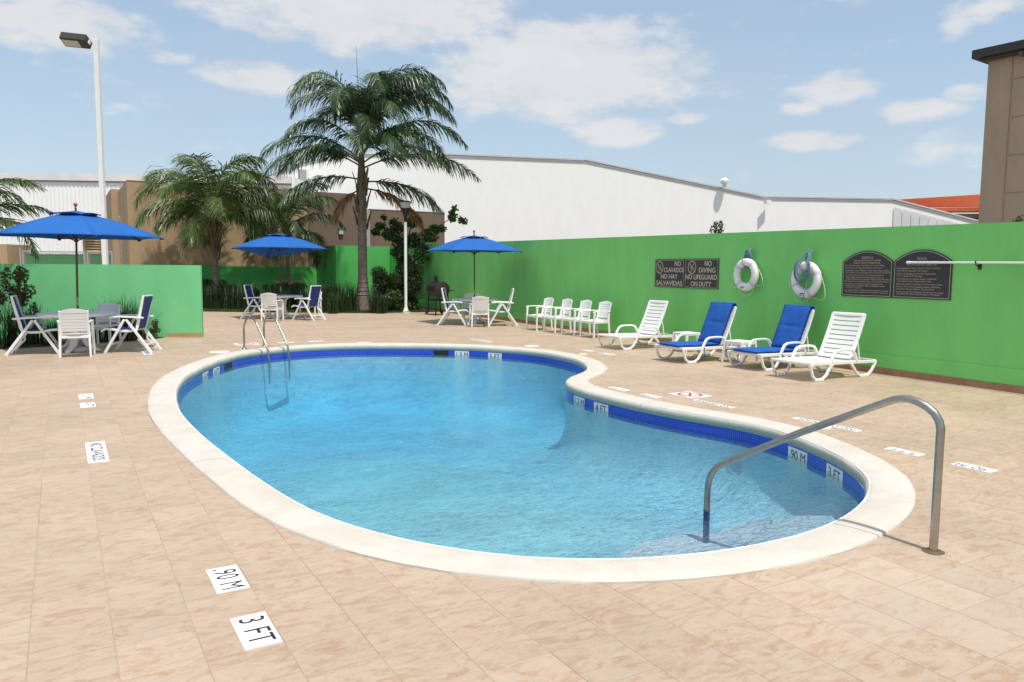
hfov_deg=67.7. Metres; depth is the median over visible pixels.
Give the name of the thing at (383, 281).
clipped hedge
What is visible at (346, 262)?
green back wall
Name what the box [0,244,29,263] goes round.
tan block wall
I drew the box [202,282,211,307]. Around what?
lily clump
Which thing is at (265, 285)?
dark bush
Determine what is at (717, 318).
lounger cushion
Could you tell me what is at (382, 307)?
lily clump
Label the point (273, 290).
lily clump
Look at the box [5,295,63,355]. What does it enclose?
folding chair
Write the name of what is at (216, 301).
lily clump
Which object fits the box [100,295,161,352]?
folding chair
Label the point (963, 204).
tiled roof house
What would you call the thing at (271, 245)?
patio umbrella
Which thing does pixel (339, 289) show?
lily clump
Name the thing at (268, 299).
stacking chair
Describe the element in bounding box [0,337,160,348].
planting bed
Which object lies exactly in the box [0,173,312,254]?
corrugated warehouse
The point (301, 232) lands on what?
palm tree
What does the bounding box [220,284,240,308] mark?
lily clump
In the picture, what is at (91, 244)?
air conditioning unit
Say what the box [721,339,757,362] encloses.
side table
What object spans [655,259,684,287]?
warning sign
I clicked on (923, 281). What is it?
rules sign
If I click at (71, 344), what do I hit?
patio table
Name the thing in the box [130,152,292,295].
palm tree
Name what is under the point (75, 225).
patio umbrella
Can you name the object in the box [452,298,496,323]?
patio table
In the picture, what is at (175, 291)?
green wall
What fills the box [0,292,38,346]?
lily clump
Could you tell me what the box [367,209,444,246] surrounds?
brown building
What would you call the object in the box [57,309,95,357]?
stacking chair
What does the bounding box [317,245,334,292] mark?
green side wall
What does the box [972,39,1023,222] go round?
tan tower
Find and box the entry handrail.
[702,395,944,554]
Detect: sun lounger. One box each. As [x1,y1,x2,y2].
[597,300,676,349]
[655,306,746,363]
[727,309,818,370]
[771,311,876,381]
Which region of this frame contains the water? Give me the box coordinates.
[179,354,861,557]
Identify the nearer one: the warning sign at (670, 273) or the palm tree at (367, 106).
the warning sign at (670, 273)
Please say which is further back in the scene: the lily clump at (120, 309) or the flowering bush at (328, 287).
the flowering bush at (328, 287)
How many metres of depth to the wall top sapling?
21.77 m
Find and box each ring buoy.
[731,248,762,295]
[789,249,824,301]
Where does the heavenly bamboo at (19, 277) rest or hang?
on the planting bed at (40, 344)
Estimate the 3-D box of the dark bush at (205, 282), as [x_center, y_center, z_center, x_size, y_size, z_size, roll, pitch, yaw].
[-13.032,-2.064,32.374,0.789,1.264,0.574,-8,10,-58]
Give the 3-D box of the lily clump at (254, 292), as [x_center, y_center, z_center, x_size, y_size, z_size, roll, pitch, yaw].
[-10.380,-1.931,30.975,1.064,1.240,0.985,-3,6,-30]
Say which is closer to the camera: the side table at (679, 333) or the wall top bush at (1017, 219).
the side table at (679, 333)
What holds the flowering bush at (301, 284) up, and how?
on the planting bed at (339, 312)
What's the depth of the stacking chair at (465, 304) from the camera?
24.87 m
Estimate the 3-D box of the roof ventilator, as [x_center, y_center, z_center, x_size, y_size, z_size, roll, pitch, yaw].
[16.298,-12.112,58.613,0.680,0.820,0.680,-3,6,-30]
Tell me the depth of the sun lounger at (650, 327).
16.81 m
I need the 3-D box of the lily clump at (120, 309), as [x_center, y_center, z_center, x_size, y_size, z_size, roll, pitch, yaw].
[-9.059,-0.636,17.444,1.240,1.208,0.931,-1,5,-12]
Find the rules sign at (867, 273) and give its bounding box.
[841,251,893,297]
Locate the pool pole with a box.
[906,261,1023,263]
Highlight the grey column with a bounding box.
[366,210,369,245]
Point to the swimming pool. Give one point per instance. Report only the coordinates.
(886, 504)
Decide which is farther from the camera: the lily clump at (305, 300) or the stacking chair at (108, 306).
the lily clump at (305, 300)
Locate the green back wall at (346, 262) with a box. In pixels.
[334,245,389,299]
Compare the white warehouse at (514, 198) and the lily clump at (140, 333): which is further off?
the white warehouse at (514, 198)
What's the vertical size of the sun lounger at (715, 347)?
1.020 m
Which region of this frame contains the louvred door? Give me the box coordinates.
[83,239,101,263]
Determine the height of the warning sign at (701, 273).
0.645 m
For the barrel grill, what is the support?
on the pool deck
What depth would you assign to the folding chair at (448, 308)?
22.70 m
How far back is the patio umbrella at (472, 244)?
23.02 m
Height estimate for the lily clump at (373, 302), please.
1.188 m
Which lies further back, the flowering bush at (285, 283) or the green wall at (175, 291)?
the flowering bush at (285, 283)
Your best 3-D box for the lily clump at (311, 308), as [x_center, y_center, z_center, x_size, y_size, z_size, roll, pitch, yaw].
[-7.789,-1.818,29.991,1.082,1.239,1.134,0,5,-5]
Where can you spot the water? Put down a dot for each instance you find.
(454, 435)
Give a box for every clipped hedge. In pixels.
[370,265,403,310]
[393,261,424,310]
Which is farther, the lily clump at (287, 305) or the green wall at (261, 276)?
the green wall at (261, 276)
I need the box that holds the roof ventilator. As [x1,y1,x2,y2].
[720,178,728,188]
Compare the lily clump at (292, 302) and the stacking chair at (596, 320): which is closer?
the stacking chair at (596, 320)
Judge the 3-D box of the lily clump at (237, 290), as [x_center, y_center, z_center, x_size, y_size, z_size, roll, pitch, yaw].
[-11.053,-1.972,30.799,1.278,1.344,1.118,-3,6,-30]
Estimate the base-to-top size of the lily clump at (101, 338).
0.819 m
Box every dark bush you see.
[202,278,212,293]
[207,279,226,291]
[262,283,276,292]
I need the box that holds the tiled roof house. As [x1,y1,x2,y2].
[899,194,979,219]
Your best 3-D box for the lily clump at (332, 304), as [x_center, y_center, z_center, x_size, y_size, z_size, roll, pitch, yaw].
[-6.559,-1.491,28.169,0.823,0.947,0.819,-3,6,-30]
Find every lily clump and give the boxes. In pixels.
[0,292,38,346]
[22,299,48,344]
[40,317,57,344]
[89,310,106,341]
[96,293,138,340]
[102,320,120,340]
[113,295,143,340]
[127,301,156,338]
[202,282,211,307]
[203,282,221,308]
[209,280,226,308]
[216,278,232,307]
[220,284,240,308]
[224,279,244,308]
[236,288,250,309]
[248,281,265,308]
[252,286,273,308]
[263,283,284,306]
[278,287,290,310]
[282,283,301,309]
[293,287,308,310]
[304,281,322,309]
[317,282,331,312]
[323,283,342,306]
[325,290,340,313]
[329,280,344,305]
[336,284,357,312]
[345,279,360,310]
[365,284,381,312]
[373,292,389,313]
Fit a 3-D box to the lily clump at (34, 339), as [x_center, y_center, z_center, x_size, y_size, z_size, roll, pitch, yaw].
[-10.352,-0.478,16.394,0.810,1.070,0.987,-3,6,-30]
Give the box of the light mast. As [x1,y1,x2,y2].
[59,32,108,264]
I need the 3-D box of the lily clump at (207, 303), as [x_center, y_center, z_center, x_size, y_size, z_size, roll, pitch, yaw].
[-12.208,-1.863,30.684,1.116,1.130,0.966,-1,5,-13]
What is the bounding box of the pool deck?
[0,311,1023,681]
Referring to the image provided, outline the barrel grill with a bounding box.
[425,276,453,315]
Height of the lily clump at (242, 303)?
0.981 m
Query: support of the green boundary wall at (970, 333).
on the pool deck
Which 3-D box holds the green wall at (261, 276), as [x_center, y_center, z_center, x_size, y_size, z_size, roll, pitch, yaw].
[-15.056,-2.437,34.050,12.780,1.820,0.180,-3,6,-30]
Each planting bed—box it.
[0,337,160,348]
[203,306,439,312]
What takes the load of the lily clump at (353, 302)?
on the planting bed at (339, 312)
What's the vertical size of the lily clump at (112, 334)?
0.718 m
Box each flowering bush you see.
[275,280,293,294]
[288,280,307,299]
[321,283,337,301]
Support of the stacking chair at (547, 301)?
on the pool deck
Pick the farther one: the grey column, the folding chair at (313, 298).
the grey column
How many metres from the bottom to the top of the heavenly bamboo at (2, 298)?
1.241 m
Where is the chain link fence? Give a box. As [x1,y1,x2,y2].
[19,248,112,264]
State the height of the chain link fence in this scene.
2.261 m
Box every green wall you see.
[0,264,203,337]
[202,266,316,296]
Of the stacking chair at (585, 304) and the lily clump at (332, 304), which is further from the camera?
the lily clump at (332, 304)
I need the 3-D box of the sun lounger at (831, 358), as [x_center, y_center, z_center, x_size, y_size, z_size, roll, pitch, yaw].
[5.054,0.059,12.339,1.648,1.020,0.780,-3,6,-30]
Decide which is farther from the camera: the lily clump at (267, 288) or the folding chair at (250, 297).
the lily clump at (267, 288)
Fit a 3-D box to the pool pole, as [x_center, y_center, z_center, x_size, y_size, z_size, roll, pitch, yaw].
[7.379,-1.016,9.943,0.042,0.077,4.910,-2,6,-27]
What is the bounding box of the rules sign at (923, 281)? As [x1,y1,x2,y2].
[892,249,952,299]
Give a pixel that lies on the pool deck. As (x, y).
(136, 545)
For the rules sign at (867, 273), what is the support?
attached to the green boundary wall at (970, 333)
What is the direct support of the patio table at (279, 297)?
on the pool deck
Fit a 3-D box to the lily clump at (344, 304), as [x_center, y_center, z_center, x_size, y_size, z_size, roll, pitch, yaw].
[-6.351,-1.669,28.905,1.060,1.166,0.954,3,6,29]
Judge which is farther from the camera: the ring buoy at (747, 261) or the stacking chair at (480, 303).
the stacking chair at (480, 303)
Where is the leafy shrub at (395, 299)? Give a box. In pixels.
[385,289,403,311]
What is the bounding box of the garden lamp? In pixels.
[399,201,411,312]
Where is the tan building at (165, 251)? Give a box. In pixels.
[106,180,357,266]
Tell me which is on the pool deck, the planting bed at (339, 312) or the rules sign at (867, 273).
the planting bed at (339, 312)
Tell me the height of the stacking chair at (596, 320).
0.909 m
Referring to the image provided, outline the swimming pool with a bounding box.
[148,343,915,583]
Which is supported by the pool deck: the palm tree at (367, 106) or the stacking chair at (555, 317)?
the stacking chair at (555, 317)
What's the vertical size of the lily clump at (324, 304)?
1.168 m
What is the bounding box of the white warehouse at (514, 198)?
[266,153,977,242]
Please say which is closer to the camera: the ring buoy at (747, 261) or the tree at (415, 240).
the ring buoy at (747, 261)
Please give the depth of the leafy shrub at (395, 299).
29.46 m
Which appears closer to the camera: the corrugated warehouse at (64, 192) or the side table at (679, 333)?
the side table at (679, 333)
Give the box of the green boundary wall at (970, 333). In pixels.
[389,222,1023,393]
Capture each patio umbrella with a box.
[0,202,163,352]
[231,229,327,318]
[426,230,522,323]
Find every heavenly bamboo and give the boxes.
[0,263,38,321]
[0,290,7,322]
[149,319,160,338]
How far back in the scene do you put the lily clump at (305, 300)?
29.68 m
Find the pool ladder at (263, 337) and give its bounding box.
[242,315,290,383]
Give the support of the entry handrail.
on the pool deck
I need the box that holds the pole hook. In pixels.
[975,261,981,269]
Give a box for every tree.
[0,177,56,283]
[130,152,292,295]
[235,182,345,289]
[255,55,480,309]
[370,204,467,292]
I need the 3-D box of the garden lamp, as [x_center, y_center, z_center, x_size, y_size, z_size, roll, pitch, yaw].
[-4.074,-3.221,29.238,0.470,4.250,0.470,-3,6,-30]
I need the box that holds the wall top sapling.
[709,220,725,232]
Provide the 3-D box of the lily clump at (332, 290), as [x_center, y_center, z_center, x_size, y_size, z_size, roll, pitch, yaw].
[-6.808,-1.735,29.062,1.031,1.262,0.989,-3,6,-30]
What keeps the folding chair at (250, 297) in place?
on the pool deck
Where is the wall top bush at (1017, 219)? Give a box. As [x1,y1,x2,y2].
[1012,214,1023,221]
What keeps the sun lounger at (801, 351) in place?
on the pool deck
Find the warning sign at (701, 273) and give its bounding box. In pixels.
[684,259,718,288]
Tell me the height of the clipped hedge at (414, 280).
2.038 m
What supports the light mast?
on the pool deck
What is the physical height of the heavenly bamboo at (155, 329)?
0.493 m
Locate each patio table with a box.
[35,311,116,352]
[259,295,302,318]
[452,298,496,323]
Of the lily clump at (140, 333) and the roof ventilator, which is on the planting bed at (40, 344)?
the lily clump at (140, 333)
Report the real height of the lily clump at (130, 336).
1.120 m
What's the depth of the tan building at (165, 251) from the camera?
35.22 m
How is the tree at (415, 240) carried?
on the planting bed at (339, 312)
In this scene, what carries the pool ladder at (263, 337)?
attached to the pool deck
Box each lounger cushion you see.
[658,302,736,357]
[732,304,814,364]
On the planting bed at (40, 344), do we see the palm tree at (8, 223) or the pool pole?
the palm tree at (8, 223)
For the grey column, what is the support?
on the pool deck
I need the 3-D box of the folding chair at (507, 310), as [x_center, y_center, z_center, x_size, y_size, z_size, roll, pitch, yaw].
[-0.304,-1.016,22.870,0.964,1.131,0.605,0,5,-5]
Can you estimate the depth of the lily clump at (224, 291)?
31.37 m
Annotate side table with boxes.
[671,331,699,352]
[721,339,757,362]
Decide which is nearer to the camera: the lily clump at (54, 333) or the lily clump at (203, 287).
the lily clump at (54, 333)
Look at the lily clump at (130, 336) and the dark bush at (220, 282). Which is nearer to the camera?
the lily clump at (130, 336)
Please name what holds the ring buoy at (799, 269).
hanging from the green boundary wall at (970, 333)
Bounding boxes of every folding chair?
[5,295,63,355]
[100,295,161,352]
[240,284,272,318]
[291,285,325,320]
[437,287,468,325]
[486,288,518,325]
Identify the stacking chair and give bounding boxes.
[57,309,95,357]
[90,302,121,347]
[261,293,283,321]
[299,292,321,317]
[462,293,480,320]
[469,296,489,326]
[526,297,553,330]
[543,298,572,332]
[561,300,591,335]
[579,301,611,338]
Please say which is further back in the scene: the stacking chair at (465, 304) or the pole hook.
the stacking chair at (465, 304)
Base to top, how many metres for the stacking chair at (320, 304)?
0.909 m
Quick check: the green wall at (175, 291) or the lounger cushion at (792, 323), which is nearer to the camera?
the lounger cushion at (792, 323)

